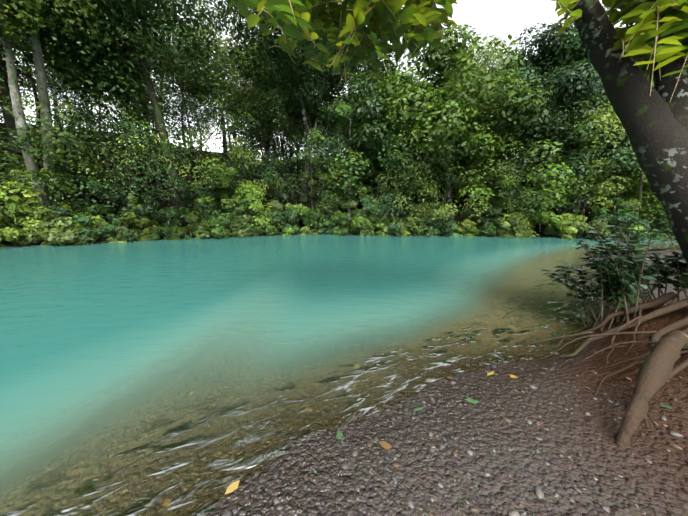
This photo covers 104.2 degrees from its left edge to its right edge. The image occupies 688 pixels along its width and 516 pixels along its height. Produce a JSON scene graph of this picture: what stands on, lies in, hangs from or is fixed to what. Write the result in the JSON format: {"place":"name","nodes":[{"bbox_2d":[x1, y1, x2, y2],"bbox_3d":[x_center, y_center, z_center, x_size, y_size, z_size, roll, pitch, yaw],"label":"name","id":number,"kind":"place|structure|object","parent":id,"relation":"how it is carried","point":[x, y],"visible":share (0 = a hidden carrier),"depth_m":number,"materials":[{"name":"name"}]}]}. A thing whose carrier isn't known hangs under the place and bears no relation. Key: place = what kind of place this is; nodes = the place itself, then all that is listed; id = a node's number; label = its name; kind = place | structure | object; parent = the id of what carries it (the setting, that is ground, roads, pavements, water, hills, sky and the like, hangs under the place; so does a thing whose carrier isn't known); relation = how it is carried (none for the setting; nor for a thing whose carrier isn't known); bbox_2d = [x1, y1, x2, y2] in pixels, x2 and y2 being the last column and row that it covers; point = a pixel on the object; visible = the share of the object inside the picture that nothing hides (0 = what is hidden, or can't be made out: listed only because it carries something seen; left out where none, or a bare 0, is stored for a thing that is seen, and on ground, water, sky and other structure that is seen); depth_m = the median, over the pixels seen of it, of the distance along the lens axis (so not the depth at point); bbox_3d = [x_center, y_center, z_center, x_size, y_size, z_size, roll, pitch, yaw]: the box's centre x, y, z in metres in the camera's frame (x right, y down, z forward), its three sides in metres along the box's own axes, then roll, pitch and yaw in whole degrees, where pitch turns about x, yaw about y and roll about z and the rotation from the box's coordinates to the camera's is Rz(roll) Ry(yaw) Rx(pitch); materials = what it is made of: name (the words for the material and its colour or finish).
{"place":"outdoors","nodes":[
{"label":"outdoors","id":0,"kind":"place"},
{"bbox_2d":[0,0,634,159],"label":"sky","id":1,"kind":"structure","parent":0,"point":[499,18],"materials":[{"name":"white"}]},
{"bbox_2d":[0,233,679,515],"bbox_3d":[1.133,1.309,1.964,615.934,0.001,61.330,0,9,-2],"label":"river water","id":2,"kind":"structure","parent":0,"point":[183,377],"depth_m":3.39,"materials":[{"name":"teal liquid"}]},
{"bbox_2d":[0,123,687,515],"bbox_3d":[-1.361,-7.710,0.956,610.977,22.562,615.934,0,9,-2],"label":"ground","id":3,"kind":"structure","parent":0,"point":[642,483],"depth_m":1.79,"materials":[{"name":"brown soil"}]},
{"bbox_2d":[0,0,666,244],"bbox_3d":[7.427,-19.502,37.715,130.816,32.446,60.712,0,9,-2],"label":"forest trunks","id":4,"kind":"object","parent":3,"relation":"on","point":[10,121],"visible":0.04,"depth_m":19.31,"materials":[{"name":"brown plant"}]},
{"bbox_2d":[0,0,675,246],"bbox_3d":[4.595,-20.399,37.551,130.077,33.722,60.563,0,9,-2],"label":"forest foliage","id":5,"kind":"object","parent":4,"relation":"attached to","point":[613,138],"visible":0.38,"depth_m":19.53,"materials":[{"name":"green plant"}]},
{"bbox_2d":[199,298,687,515],"bbox_3d":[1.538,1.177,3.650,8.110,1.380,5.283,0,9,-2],"label":"shore pebbles","id":6,"kind":"object","parent":3,"relation":"on","point":[538,491],"visible":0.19,"depth_m":1.71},
{"bbox_2d":[225,307,687,493],"bbox_3d":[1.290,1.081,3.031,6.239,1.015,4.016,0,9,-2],"label":"fallen leaves","id":7,"kind":"object","parent":3,"relation":"on","point":[232,486],"visible":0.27,"depth_m":1.95,"materials":[{"name":"yellow plant"}]},
{"bbox_2d":[233,0,687,330],"bbox_3d":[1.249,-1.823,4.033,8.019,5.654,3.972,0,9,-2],"label":"twigs","id":8,"kind":"object","parent":3,"relation":"on","point":[611,307],"visible":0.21,"depth_m":3.47,"materials":[{"name":"green plant"}]},
{"bbox_2d":[521,292,687,397],"bbox_3d":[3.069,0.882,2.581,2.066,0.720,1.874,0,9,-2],"label":"tree roots","id":9,"kind":"object","parent":3,"relation":"on","point":[655,338],"visible":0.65,"depth_m":2.97,"materials":[{"name":"brown plant"}]},
{"bbox_2d":[540,225,687,310],"bbox_3d":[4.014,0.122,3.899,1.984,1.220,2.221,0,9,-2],"label":"bank shrub leaves","id":10,"kind":"object","parent":3,"relation":"on","point":[631,281],"visible":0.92,"depth_m":3.49,"materials":[{"name":"green plant"}]},
{"bbox_2d":[572,0,687,266],"bbox_3d":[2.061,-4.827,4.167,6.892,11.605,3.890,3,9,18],"label":"tree","id":11,"kind":"object","parent":3,"relation":"on","point":[655,124],"visible":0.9,"depth_m":3.10,"materials":[{"name":"brown plant"}]},
{"bbox_2d":[229,0,687,84],"bbox_3d":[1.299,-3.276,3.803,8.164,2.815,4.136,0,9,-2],"label":"leaves","id":12,"kind":"object","parent":11,"relation":"attached to","point":[419,15],"visible":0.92,"depth_m":3.05,"materials":[{"name":"green plant"}]},
{"bbox_2d":[615,330,687,447],"bbox_3d":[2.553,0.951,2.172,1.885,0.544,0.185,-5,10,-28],"label":"mossy tree root","id":13,"kind":"object","parent":3,"relation":"on","point":[656,367],"visible":0.9,"depth_m":1.94,"materials":[{"name":"brown wood"}]}
]}

